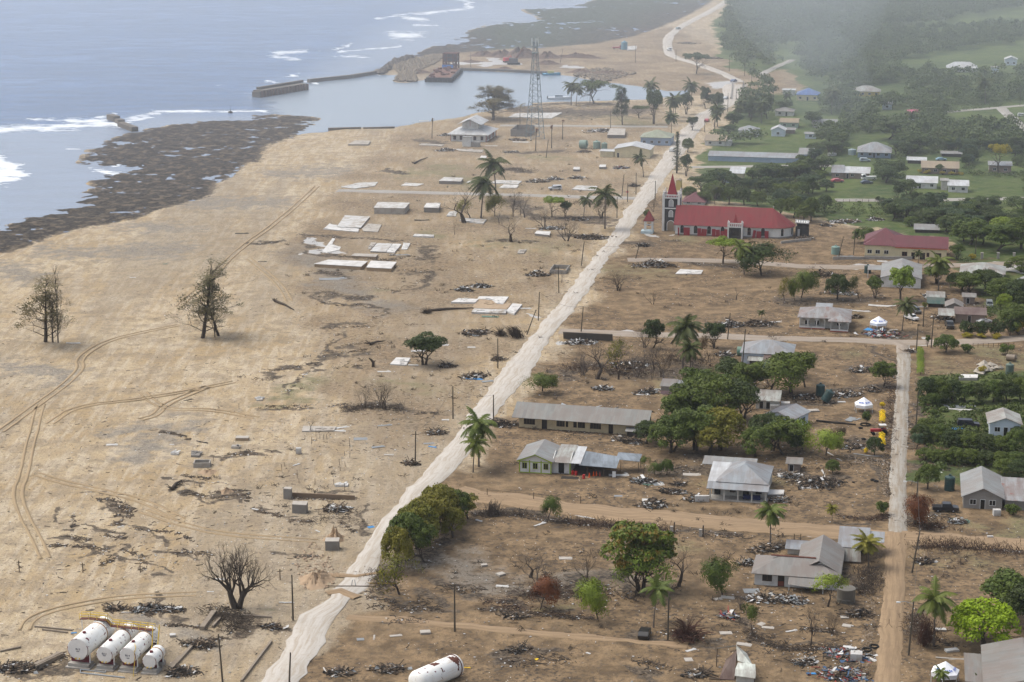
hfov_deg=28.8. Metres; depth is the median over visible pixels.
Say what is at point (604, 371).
dead brush
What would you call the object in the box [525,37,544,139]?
cell tower
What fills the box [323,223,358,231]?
concrete slab
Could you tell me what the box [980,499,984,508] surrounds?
door
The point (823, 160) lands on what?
tree
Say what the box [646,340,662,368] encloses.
bare tree
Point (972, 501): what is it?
window
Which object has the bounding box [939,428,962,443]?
tree
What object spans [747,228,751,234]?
window
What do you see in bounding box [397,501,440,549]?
tree
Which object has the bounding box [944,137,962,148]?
tree
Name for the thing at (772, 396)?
shack
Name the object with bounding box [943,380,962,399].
tree
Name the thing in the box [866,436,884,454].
tree
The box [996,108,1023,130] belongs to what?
road
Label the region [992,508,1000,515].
washing machine
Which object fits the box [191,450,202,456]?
concrete slab
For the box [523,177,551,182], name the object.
debris heap
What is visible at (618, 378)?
bare tree
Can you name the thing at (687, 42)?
debris heap
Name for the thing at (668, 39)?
road
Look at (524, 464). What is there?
window
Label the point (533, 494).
fence
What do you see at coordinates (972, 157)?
tree
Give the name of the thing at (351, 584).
barrier
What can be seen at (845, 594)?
water tank
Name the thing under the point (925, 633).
dead bush
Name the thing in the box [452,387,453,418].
utility pole
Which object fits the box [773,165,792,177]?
tree
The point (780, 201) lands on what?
tree
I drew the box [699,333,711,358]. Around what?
tree
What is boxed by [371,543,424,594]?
tree
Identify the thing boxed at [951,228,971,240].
tree
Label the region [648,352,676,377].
bare tree
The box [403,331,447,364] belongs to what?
tree
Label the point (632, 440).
debris heap
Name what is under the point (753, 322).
debris heap
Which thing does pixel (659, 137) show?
house
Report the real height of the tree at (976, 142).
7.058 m
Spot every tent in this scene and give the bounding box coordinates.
[854,397,872,411]
[870,316,886,328]
[931,661,958,681]
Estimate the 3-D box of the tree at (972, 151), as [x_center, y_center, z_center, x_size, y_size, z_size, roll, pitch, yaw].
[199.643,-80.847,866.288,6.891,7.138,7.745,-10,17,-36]
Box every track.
[0,324,175,429]
[2,325,179,431]
[12,404,41,558]
[18,591,195,629]
[20,404,50,556]
[28,595,195,628]
[32,474,176,519]
[39,472,185,517]
[46,381,232,423]
[52,382,235,423]
[137,385,204,418]
[138,511,314,542]
[139,392,254,418]
[142,386,211,419]
[146,392,259,416]
[146,509,317,539]
[174,186,314,306]
[180,186,319,306]
[246,259,287,300]
[251,258,293,300]
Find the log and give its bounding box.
[816,420,855,424]
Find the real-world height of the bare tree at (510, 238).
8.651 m
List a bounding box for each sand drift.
[325,588,361,598]
[330,572,376,576]
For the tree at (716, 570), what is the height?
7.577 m
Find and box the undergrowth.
[702,71,1023,469]
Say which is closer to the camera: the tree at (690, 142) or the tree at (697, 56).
the tree at (690, 142)
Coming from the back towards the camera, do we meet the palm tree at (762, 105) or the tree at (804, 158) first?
the palm tree at (762, 105)
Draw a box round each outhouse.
[785,457,802,471]
[962,292,976,303]
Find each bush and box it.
[420,307,432,313]
[484,499,503,516]
[492,325,507,336]
[501,325,524,337]
[668,614,716,643]
[862,411,871,424]
[871,500,888,514]
[917,619,936,645]
[929,409,939,414]
[959,319,975,333]
[960,344,974,352]
[962,332,972,337]
[969,320,992,333]
[974,333,986,337]
[978,365,991,370]
[989,318,1008,333]
[991,333,1000,338]
[999,343,1014,354]
[1002,317,1019,335]
[1004,503,1021,515]
[1015,321,1023,334]
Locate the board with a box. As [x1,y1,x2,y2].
[609,474,628,475]
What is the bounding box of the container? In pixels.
[676,178,681,189]
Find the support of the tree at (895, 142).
on the ground
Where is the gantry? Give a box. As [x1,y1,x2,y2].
[442,52,459,67]
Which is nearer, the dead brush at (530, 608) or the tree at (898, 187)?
the dead brush at (530, 608)
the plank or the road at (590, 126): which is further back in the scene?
the road at (590, 126)
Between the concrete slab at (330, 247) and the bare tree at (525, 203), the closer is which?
the concrete slab at (330, 247)
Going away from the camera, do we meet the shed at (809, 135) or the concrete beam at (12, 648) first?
the concrete beam at (12, 648)
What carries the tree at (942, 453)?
on the ground
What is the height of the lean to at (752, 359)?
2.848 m
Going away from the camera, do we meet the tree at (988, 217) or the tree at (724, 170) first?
the tree at (988, 217)
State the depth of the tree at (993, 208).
726.74 m
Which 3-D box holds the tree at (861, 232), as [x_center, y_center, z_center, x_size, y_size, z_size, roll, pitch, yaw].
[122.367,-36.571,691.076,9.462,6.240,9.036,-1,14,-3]
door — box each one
[542,420,546,428]
[558,463,564,472]
[608,424,612,433]
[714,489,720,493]
[759,401,763,408]
[778,576,784,586]
[789,464,793,470]
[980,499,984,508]
[1003,427,1007,435]
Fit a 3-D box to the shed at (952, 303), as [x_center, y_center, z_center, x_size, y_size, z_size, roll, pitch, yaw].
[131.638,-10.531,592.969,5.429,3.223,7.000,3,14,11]
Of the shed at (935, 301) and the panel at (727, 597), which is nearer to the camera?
the panel at (727, 597)
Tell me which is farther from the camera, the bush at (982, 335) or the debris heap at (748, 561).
the bush at (982, 335)
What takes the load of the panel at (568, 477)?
on the ground
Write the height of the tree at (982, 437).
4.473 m
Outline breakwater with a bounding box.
[307,69,378,82]
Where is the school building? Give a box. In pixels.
[512,401,654,436]
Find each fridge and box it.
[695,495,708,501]
[850,650,861,660]
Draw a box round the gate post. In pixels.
[699,525,703,536]
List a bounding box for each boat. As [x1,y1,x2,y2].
[542,71,560,74]
[547,94,570,99]
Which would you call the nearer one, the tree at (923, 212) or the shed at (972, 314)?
the shed at (972, 314)
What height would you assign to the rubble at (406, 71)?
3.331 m
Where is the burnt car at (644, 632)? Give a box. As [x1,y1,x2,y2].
[638,627,650,638]
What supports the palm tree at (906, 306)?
on the ground
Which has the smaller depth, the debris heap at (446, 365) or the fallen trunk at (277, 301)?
the debris heap at (446, 365)
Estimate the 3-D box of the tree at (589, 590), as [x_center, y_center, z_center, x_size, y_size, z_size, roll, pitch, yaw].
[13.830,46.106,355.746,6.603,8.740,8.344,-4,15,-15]
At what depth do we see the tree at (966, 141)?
889.61 m
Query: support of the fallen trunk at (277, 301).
on the ground
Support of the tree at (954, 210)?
on the ground
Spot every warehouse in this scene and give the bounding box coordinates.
[708,151,798,162]
[798,148,814,157]
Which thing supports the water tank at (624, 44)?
on the ground
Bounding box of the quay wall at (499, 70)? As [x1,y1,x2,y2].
[462,68,547,73]
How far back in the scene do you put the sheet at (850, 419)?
480.25 m
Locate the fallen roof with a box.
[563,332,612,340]
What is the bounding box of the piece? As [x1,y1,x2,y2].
[559,557,571,559]
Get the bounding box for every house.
[516,439,641,477]
[640,130,674,145]
[682,192,706,204]
[702,455,773,503]
[704,134,726,145]
[730,166,745,181]
[738,125,759,136]
[740,340,795,363]
[751,534,844,590]
[764,403,810,425]
[771,124,786,136]
[775,107,794,115]
[779,118,799,127]
[796,88,820,100]
[798,303,851,331]
[831,165,870,178]
[853,85,880,96]
[857,142,891,157]
[863,228,948,259]
[906,175,937,188]
[921,160,959,174]
[946,62,977,71]
[947,179,968,192]
[959,262,1005,278]
[960,466,1004,509]
[964,637,1023,681]
[985,407,1022,435]
[988,161,1012,172]
[1004,56,1017,64]
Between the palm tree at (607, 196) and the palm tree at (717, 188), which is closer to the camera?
the palm tree at (607, 196)
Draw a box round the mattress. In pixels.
[808,409,819,411]
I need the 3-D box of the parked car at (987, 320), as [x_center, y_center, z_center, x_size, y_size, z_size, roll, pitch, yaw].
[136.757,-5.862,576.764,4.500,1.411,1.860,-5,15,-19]
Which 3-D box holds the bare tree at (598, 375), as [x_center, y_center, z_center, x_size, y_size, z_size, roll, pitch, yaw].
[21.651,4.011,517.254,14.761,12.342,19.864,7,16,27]
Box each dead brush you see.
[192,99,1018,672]
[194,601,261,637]
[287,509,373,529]
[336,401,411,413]
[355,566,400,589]
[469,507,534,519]
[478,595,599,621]
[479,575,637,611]
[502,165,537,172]
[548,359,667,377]
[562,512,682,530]
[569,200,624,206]
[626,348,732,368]
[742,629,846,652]
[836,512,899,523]
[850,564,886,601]
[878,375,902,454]
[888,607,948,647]
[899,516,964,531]
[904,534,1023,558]
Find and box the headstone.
[296,447,301,453]
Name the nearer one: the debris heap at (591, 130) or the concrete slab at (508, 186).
the concrete slab at (508, 186)
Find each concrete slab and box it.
[170,450,180,454]
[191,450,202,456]
[231,444,241,448]
[235,435,248,440]
[255,396,264,400]
[283,487,291,499]
[292,501,307,513]
[302,426,335,431]
[314,260,367,269]
[322,238,340,252]
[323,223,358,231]
[325,537,339,550]
[334,482,348,486]
[337,215,369,228]
[342,182,377,188]
[348,140,369,145]
[351,253,377,258]
[362,223,381,231]
[366,261,395,271]
[368,242,375,248]
[370,243,391,252]
[374,202,409,213]
[386,244,401,253]
[390,357,410,365]
[401,183,422,185]
[401,243,409,249]
[413,234,433,237]
[419,143,443,146]
[424,203,439,212]
[439,177,462,183]
[446,211,456,216]
[451,298,477,303]
[458,149,483,152]
[459,218,485,224]
[471,308,506,314]
[472,299,510,309]
[478,296,508,303]
[491,180,521,184]
[499,184,518,187]
[506,303,521,314]
[508,113,560,118]
[517,249,526,253]
[535,231,550,236]
[572,185,596,190]
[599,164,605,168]
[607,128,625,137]
[627,46,636,50]
[675,269,702,273]
[768,489,783,496]
[959,374,977,380]
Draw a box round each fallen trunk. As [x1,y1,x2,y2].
[167,480,181,489]
[272,298,293,309]
[365,340,384,344]
[429,307,473,310]
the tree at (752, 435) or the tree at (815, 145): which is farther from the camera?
the tree at (815, 145)
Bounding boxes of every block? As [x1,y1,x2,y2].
[420,629,430,634]
[935,628,946,631]
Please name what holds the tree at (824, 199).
on the ground
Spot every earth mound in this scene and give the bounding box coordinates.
[417,70,431,73]
[462,59,484,62]
[469,50,490,56]
[483,49,508,57]
[492,66,513,68]
[503,46,537,58]
[533,51,563,58]
[534,60,560,64]
[558,52,605,58]
[566,69,590,72]
[583,71,634,74]
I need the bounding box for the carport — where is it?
[938,308,954,322]
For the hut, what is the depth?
911.67 m
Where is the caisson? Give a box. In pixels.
[252,80,308,96]
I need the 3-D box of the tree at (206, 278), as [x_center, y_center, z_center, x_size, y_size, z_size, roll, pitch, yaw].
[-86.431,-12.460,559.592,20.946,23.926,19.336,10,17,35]
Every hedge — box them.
[878,409,885,421]
[878,432,885,444]
[916,347,924,373]
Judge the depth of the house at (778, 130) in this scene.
943.33 m
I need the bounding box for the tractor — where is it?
[870,424,886,435]
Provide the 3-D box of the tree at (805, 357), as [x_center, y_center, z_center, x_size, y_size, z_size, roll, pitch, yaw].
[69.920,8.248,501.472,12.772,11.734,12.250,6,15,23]
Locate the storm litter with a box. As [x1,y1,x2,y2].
[6,167,1023,677]
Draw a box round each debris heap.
[0,659,44,675]
[101,601,129,613]
[119,599,167,613]
[158,603,186,613]
[164,663,202,678]
[180,635,222,651]
[257,619,288,630]
[314,501,353,513]
[322,665,359,676]
[366,659,411,674]
[399,455,421,466]
[420,426,449,434]
[433,147,456,151]
[437,359,457,367]
[450,285,474,291]
[457,370,491,379]
[458,326,494,336]
[466,280,493,287]
[488,417,520,427]
[490,356,509,361]
[496,608,532,621]
[500,639,533,654]
[502,150,518,152]
[505,136,531,140]
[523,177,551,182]
[525,269,554,276]
[538,225,565,229]
[544,175,563,179]
[560,338,601,345]
[567,175,585,178]
[567,216,591,220]
[574,233,616,239]
[576,149,591,152]
[582,128,609,132]
[590,383,614,391]
[606,357,650,369]
[608,433,635,441]
[613,166,630,168]
[622,435,645,444]
[625,474,661,484]
[628,182,639,186]
[629,258,679,267]
[633,386,660,394]
[634,497,673,511]
[635,241,650,246]
[653,485,686,495]
[668,477,689,486]
[676,42,700,43]
[680,491,713,502]
[680,663,712,680]
[713,350,735,356]
[714,606,739,620]
[721,317,744,327]
[732,555,754,565]
[739,319,775,326]
[741,588,785,603]
[745,541,785,554]
[760,318,776,325]
[767,494,794,503]
[777,470,804,479]
[778,590,809,606]
[783,392,821,400]
[784,653,821,668]
[786,472,856,490]
[793,235,814,239]
[806,665,873,681]
[810,267,838,277]
[817,223,833,226]
[819,218,862,223]
[822,645,877,663]
[823,290,858,295]
[833,388,864,397]
[836,441,864,449]
[839,603,876,618]
[849,362,871,373]
[851,312,865,318]
[854,327,907,338]
[863,384,886,393]
[865,216,884,220]
[898,348,919,352]
[909,552,937,565]
[924,313,954,320]
[948,517,969,524]
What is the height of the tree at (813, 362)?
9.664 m
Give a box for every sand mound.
[198,469,217,475]
[221,487,233,494]
[299,570,334,589]
[322,525,344,542]
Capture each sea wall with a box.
[328,127,360,130]
[363,126,394,128]
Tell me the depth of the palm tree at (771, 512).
392.90 m
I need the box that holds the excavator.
[503,55,511,62]
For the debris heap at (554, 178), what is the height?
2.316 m
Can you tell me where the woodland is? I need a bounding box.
[709,0,1023,144]
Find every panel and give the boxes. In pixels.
[319,277,345,279]
[354,437,366,439]
[561,476,578,478]
[684,657,692,661]
[719,631,731,634]
[720,595,734,599]
[736,642,751,646]
[762,626,773,628]
[842,623,851,627]
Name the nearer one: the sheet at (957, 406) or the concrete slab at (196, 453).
the concrete slab at (196, 453)
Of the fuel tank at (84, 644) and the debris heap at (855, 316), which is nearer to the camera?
the fuel tank at (84, 644)
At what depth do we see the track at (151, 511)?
402.33 m
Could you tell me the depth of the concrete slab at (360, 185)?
807.29 m
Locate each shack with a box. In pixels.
[700,645,755,681]
[756,389,781,408]
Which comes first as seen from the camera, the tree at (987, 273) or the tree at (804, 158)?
the tree at (987, 273)
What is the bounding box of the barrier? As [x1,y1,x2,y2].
[326,580,375,586]
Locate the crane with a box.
[507,49,522,64]
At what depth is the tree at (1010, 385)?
493.08 m
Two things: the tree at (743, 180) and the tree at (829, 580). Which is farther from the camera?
the tree at (743, 180)
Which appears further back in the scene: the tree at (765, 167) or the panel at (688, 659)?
the tree at (765, 167)
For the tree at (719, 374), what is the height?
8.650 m
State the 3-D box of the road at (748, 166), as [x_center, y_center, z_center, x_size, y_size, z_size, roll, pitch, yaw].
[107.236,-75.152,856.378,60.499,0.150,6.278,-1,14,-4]
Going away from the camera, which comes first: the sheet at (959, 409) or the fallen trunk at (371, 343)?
the sheet at (959, 409)
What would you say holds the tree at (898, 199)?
on the ground
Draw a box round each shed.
[599,149,614,156]
[614,141,654,157]
[660,378,682,393]
[725,137,733,145]
[782,88,795,94]
[786,127,795,133]
[804,132,815,138]
[812,119,837,126]
[838,526,884,561]
[882,101,892,109]
[907,156,926,163]
[914,223,939,232]
[926,291,944,297]
[927,297,944,307]
[940,150,961,156]
[940,178,948,189]
[945,298,963,307]
[954,306,986,322]
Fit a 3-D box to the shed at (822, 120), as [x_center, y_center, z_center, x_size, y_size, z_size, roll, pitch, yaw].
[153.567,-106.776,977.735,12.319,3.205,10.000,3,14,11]
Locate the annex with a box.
[1001,477,1023,509]
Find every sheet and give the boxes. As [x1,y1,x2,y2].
[683,473,700,475]
[743,588,759,592]
[845,417,855,421]
[868,304,895,306]
[944,405,975,407]
[946,408,973,409]
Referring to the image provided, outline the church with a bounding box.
[662,172,795,238]
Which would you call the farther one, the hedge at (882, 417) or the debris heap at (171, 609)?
the hedge at (882, 417)
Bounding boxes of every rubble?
[294,542,344,589]
[377,54,413,74]
[392,54,442,81]
[573,67,635,80]
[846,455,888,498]
[858,596,875,681]
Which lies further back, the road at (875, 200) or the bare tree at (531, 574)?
the road at (875, 200)
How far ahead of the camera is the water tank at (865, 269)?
643.26 m
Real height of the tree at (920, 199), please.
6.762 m
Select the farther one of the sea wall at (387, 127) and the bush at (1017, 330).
the sea wall at (387, 127)
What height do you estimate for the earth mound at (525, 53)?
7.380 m
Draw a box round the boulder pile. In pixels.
[973,360,1003,374]
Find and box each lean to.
[747,355,765,364]
[763,354,773,362]
[785,539,807,554]
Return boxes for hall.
[448,115,498,141]
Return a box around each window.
[522,462,526,468]
[524,418,534,424]
[533,463,537,468]
[543,464,547,469]
[556,421,567,426]
[573,422,584,427]
[590,423,600,428]
[680,225,683,232]
[707,226,710,233]
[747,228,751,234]
[761,228,764,235]
[762,575,771,580]
[970,499,975,504]
[989,500,995,505]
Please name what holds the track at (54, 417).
on the ground
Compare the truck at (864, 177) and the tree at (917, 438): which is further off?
the truck at (864, 177)
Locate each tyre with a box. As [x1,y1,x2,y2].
[862,647,871,651]
[869,644,878,648]
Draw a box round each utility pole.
[218,634,223,681]
[288,652,290,681]
[291,575,293,620]
[412,431,418,460]
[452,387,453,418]
[454,584,455,631]
[497,338,497,367]
[667,592,669,639]
[742,329,745,361]
[896,601,913,654]
[903,481,918,523]
[911,530,923,572]
[915,392,918,431]
[931,316,933,346]
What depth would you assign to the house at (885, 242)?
667.42 m
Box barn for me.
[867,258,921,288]
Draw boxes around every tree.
[11,270,77,341]
[41,293,68,341]
[50,263,68,342]
[164,254,244,338]
[184,294,233,335]
[196,539,277,609]
[208,268,219,336]
[355,382,373,407]
[366,377,396,409]
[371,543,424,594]
[380,525,413,567]
[385,511,426,560]
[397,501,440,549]
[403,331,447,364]
[406,490,451,520]
[410,523,438,562]
[420,483,460,525]
[438,185,485,222]
[439,507,466,537]
[440,487,470,514]
[454,198,472,217]
[457,406,498,466]
[457,492,478,518]
[460,434,489,471]
[464,85,527,120]
[468,170,498,217]
[475,148,510,195]
[484,193,509,215]
[492,217,523,241]
[508,191,521,216]
[508,548,554,577]
[514,191,530,217]
[516,552,549,580]
[517,371,561,391]
[528,205,556,226]
[528,573,561,609]
[538,494,562,522]
[543,195,565,216]
[550,219,581,240]
[559,201,571,216]
[559,336,623,379]
[562,77,579,104]
[568,348,602,374]
[568,548,601,580]
[570,82,585,105]
[572,576,610,620]
[577,192,592,216]
[580,80,617,103]
[583,342,609,366]
[585,79,596,96]
[587,184,622,228]
[593,201,611,217]
[598,520,678,591]
[603,337,636,367]
[605,265,630,290]
[607,348,630,379]
[609,547,678,594]
[612,85,629,124]
[622,349,651,376]
[631,105,649,117]
[631,326,655,347]
[632,149,647,176]
[632,420,662,443]
[638,345,652,367]
[640,456,651,473]
[640,570,677,627]
[641,319,665,347]
[642,76,659,90]
[644,290,660,304]
[646,89,662,123]
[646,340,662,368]
[646,417,694,452]
[647,333,659,378]
[647,461,663,474]
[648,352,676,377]
[652,358,672,376]
[656,413,695,451]
[658,383,705,417]
[660,396,680,414]
[661,459,673,474]
[662,107,678,132]
[663,92,681,113]
[664,351,673,367]
[665,542,695,586]
[666,314,705,367]
[668,91,685,112]
[671,131,682,172]
[673,404,719,450]
[674,365,733,384]
[676,335,702,367]
[677,553,695,572]
[678,367,716,386]
[680,153,692,175]
[681,77,699,104]
[681,91,693,113]
[682,52,710,73]
[682,137,693,151]
[682,186,696,195]
[686,117,697,129]
[687,175,715,190]
[690,398,720,410]
[690,399,718,411]
[690,423,735,452]
[691,374,741,410]
[695,406,746,450]
[697,191,711,199]
[697,554,739,595]
[699,86,710,107]
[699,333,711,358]
[701,171,719,182]
[703,180,725,198]
[703,322,726,347]
[705,94,721,104]
[705,236,744,263]
[709,102,723,125]
[709,102,726,125]
[709,182,722,203]
[710,111,721,127]
[713,356,747,378]
[714,92,723,104]
[715,171,725,182]
[716,169,731,184]
[720,186,737,203]
[722,124,737,133]
[723,378,764,418]
[724,112,743,129]
[725,173,740,187]
[728,361,774,388]
[728,588,750,609]
[730,238,753,274]
[731,239,802,275]
[732,102,743,113]
[735,95,748,113]
[735,187,751,204]
[736,426,772,456]
[737,177,751,187]
[741,602,758,632]
[742,95,764,120]
[746,170,757,178]
[747,65,757,80]
[747,411,783,437]
[749,191,766,205]
[751,163,768,169]
[753,96,770,122]
[753,501,787,542]
[754,179,770,191]
[755,352,809,391]
[757,176,776,191]
[757,309,765,319]
[758,165,785,178]
[758,170,771,176]
[760,415,806,454]
[761,94,773,118]
[763,420,780,450]
[766,351,817,394]
[771,188,792,204]
[772,182,798,198]
[772,198,789,213]
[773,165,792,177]
[774,100,792,107]
[777,276,793,300]
[779,417,814,449]
[781,89,793,100]
[783,195,803,217]
[785,162,811,175]
[786,268,821,297]
[786,434,803,455]
[787,280,801,299]
[788,165,806,181]
[790,178,815,192]
[792,160,811,173]
[793,181,812,193]
[794,204,814,219]
[795,155,812,162]
[795,173,829,193]
[797,350,817,386]
[801,427,845,454]
[803,197,819,220]
[804,111,822,124]
[804,159,819,173]
[804,601,821,635]
[806,142,824,152]
[806,181,820,193]
[806,615,815,644]
[807,148,822,159]
[809,571,849,606]
[813,127,845,140]
[814,155,836,170]
[815,169,828,182]
[818,194,832,211]
[819,179,834,190]
[821,140,841,152]
[821,616,840,633]
[822,84,841,113]
[824,273,850,299]
[824,503,838,514]
[825,140,843,152]
[825,459,840,472]
[830,426,846,435]
[849,274,862,297]
[851,226,872,243]
[851,528,886,566]
[866,275,883,297]
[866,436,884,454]
[869,360,897,387]
[873,120,906,138]
[873,158,894,175]
[873,165,901,182]
[878,197,892,212]
[882,203,902,220]
[887,139,904,153]
[888,160,908,170]
[889,265,915,299]
[891,180,907,197]
[891,197,910,216]
[893,201,925,219]
[893,295,918,329]
[896,131,934,151]
[898,141,913,156]
[899,197,916,214]
[901,178,920,193]
[902,492,934,524]
[903,216,920,225]
[904,110,915,118]
[910,423,930,440]
[910,432,924,447]
[910,575,957,645]
[911,144,918,154]
[911,191,922,196]
[913,250,924,262]
[914,194,937,207]
[914,208,941,223]
[914,463,940,488]
[915,376,937,403]
[915,447,932,459]
[917,417,938,430]
[923,392,940,405]
[924,192,947,207]
[924,250,954,290]
[924,266,949,283]
[924,335,930,346]
[925,207,944,223]
[927,378,952,397]
[928,423,948,441]
[929,448,949,460]
[932,664,949,681]
[933,334,959,352]
[935,164,943,169]
[936,215,953,231]
[938,207,976,215]
[938,213,966,228]
[939,136,962,149]
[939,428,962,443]
[943,144,953,150]
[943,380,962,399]
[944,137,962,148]
[945,271,976,290]
[945,446,965,461]
[946,596,1021,645]
[948,217,991,244]
[949,243,965,258]
[951,201,972,206]
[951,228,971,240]
[952,201,979,205]
[954,382,976,401]
[955,273,981,292]
[956,431,979,445]
[958,138,979,145]
[958,144,977,159]
[959,155,971,165]
[960,448,980,463]
[962,140,975,144]
[962,148,978,158]
[962,204,978,214]
[963,214,985,220]
[965,154,974,163]
[968,382,990,399]
[969,140,980,148]
[970,225,990,244]
[971,269,1001,292]
[973,72,994,103]
[973,432,995,449]
[974,195,987,201]
[974,202,988,214]
[975,450,995,465]
[977,205,1002,215]
[977,222,1019,250]
[979,567,1023,602]
[982,210,1008,220]
[982,213,993,222]
[982,380,1005,401]
[983,138,1000,148]
[984,197,1001,205]
[984,277,1018,296]
[986,137,1007,144]
[988,143,1012,172]
[989,216,1016,231]
[991,435,1010,450]
[993,450,1009,462]
[993,458,1011,474]
[995,379,1020,401]
[996,293,1012,304]
[997,303,1023,332]
[997,583,1023,628]
[1003,255,1023,271]
[1003,278,1023,303]
[1003,302,1017,308]
[1004,196,1023,208]
[1004,428,1023,450]
[1005,137,1023,153]
[1005,218,1023,248]
[1007,451,1023,459]
[1007,459,1023,477]
[1009,144,1022,155]
[1010,376,1023,399]
[1011,156,1023,165]
[1011,208,1023,213]
[1012,290,1023,303]
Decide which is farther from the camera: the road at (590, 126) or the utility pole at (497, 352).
the road at (590, 126)
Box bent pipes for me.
[80,669,124,677]
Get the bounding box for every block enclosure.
[193,459,210,467]
[510,124,534,136]
[550,264,569,273]
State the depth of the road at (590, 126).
976.49 m
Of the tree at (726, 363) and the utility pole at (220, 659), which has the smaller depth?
the utility pole at (220, 659)
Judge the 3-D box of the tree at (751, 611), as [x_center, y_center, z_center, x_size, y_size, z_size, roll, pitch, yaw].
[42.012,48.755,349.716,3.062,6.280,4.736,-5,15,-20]
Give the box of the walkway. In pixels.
[79,611,159,647]
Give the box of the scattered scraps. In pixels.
[0,12,1014,681]
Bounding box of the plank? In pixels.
[936,657,963,659]
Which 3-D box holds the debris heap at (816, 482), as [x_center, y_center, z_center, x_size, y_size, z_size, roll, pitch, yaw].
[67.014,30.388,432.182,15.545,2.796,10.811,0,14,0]
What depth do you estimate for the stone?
378.06 m
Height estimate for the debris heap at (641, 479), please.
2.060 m
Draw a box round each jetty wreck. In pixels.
[106,114,119,121]
[114,118,124,122]
[117,121,137,131]
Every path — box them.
[346,615,688,648]
[754,59,794,75]
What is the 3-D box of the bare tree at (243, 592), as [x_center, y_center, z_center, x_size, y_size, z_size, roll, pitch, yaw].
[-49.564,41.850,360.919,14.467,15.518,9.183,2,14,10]
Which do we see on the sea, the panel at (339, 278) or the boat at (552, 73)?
the boat at (552, 73)
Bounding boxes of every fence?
[487,488,580,502]
[975,343,1013,346]
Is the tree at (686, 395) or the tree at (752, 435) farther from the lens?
the tree at (686, 395)
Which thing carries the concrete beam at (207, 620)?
on the ground
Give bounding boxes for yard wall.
[292,492,354,499]
[781,238,810,243]
[833,256,911,259]
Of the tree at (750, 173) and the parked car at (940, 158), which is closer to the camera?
the tree at (750, 173)
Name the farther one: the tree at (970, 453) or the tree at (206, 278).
the tree at (206, 278)
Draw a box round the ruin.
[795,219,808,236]
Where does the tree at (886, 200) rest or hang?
on the ground
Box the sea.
[0,0,704,249]
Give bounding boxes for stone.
[496,572,505,576]
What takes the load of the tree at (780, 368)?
on the ground
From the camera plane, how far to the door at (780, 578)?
372.46 m
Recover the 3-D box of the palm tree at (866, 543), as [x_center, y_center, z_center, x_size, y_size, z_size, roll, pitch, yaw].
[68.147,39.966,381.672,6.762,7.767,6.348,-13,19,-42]
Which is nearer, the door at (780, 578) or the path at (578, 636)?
the path at (578, 636)
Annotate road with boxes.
[262,84,746,681]
[336,189,634,199]
[457,486,1023,549]
[500,125,667,127]
[558,329,1023,345]
[627,258,1017,268]
[663,0,742,81]
[691,165,831,167]
[835,197,1023,201]
[874,532,906,681]
[877,339,909,352]
[888,345,911,531]
[947,105,1023,112]
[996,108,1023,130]
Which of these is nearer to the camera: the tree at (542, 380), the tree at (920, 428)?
the tree at (920, 428)
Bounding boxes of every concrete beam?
[0,646,20,651]
[34,625,72,630]
[34,651,61,665]
[35,653,63,668]
[42,628,67,632]
[168,655,180,667]
[170,645,192,668]
[200,610,216,629]
[212,617,219,627]
[240,640,271,681]
[241,614,271,617]
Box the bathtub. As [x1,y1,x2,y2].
[944,647,959,652]
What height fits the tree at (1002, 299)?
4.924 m
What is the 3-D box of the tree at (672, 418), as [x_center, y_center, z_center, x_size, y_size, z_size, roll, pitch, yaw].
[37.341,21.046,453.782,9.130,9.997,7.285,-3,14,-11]
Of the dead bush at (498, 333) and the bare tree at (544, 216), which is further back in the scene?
the bare tree at (544, 216)
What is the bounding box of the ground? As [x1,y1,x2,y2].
[0,0,1023,681]
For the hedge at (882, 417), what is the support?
on the ground
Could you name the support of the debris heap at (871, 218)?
on the ground
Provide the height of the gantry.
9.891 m
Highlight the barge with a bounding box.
[425,66,462,82]
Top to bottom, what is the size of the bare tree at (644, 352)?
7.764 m
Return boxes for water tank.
[579,140,588,147]
[593,140,600,148]
[601,142,606,148]
[621,40,627,49]
[737,346,741,355]
[816,382,824,396]
[821,389,833,402]
[831,245,839,254]
[836,584,855,603]
[848,148,855,154]
[864,264,870,273]
[944,474,954,491]
[1005,362,1013,374]
[1006,354,1017,360]
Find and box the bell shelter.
[641,211,654,233]
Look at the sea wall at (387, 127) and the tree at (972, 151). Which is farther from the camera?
the sea wall at (387, 127)
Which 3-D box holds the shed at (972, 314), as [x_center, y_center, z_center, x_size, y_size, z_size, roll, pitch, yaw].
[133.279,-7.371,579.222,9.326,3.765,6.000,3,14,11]
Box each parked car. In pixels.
[548,185,561,189]
[831,178,843,182]
[859,157,870,161]
[860,180,872,183]
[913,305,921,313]
[935,157,946,160]
[957,418,979,426]
[976,318,991,322]
[986,299,992,307]
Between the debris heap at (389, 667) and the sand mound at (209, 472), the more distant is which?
the sand mound at (209, 472)
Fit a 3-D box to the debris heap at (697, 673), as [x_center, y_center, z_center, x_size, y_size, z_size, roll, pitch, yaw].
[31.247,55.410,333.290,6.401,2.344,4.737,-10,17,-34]
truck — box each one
[861,174,876,179]
[903,314,918,320]
[932,501,958,512]
[945,320,953,328]
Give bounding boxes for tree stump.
[368,358,375,366]
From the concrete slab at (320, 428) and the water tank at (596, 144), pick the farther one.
the water tank at (596, 144)
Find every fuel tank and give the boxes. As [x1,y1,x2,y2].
[65,616,114,669]
[94,622,137,671]
[117,625,159,675]
[141,645,165,674]
[408,654,463,681]
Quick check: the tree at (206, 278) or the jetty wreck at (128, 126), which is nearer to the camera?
the tree at (206, 278)
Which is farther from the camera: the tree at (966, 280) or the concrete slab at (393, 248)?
the concrete slab at (393, 248)
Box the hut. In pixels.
[462,136,479,146]

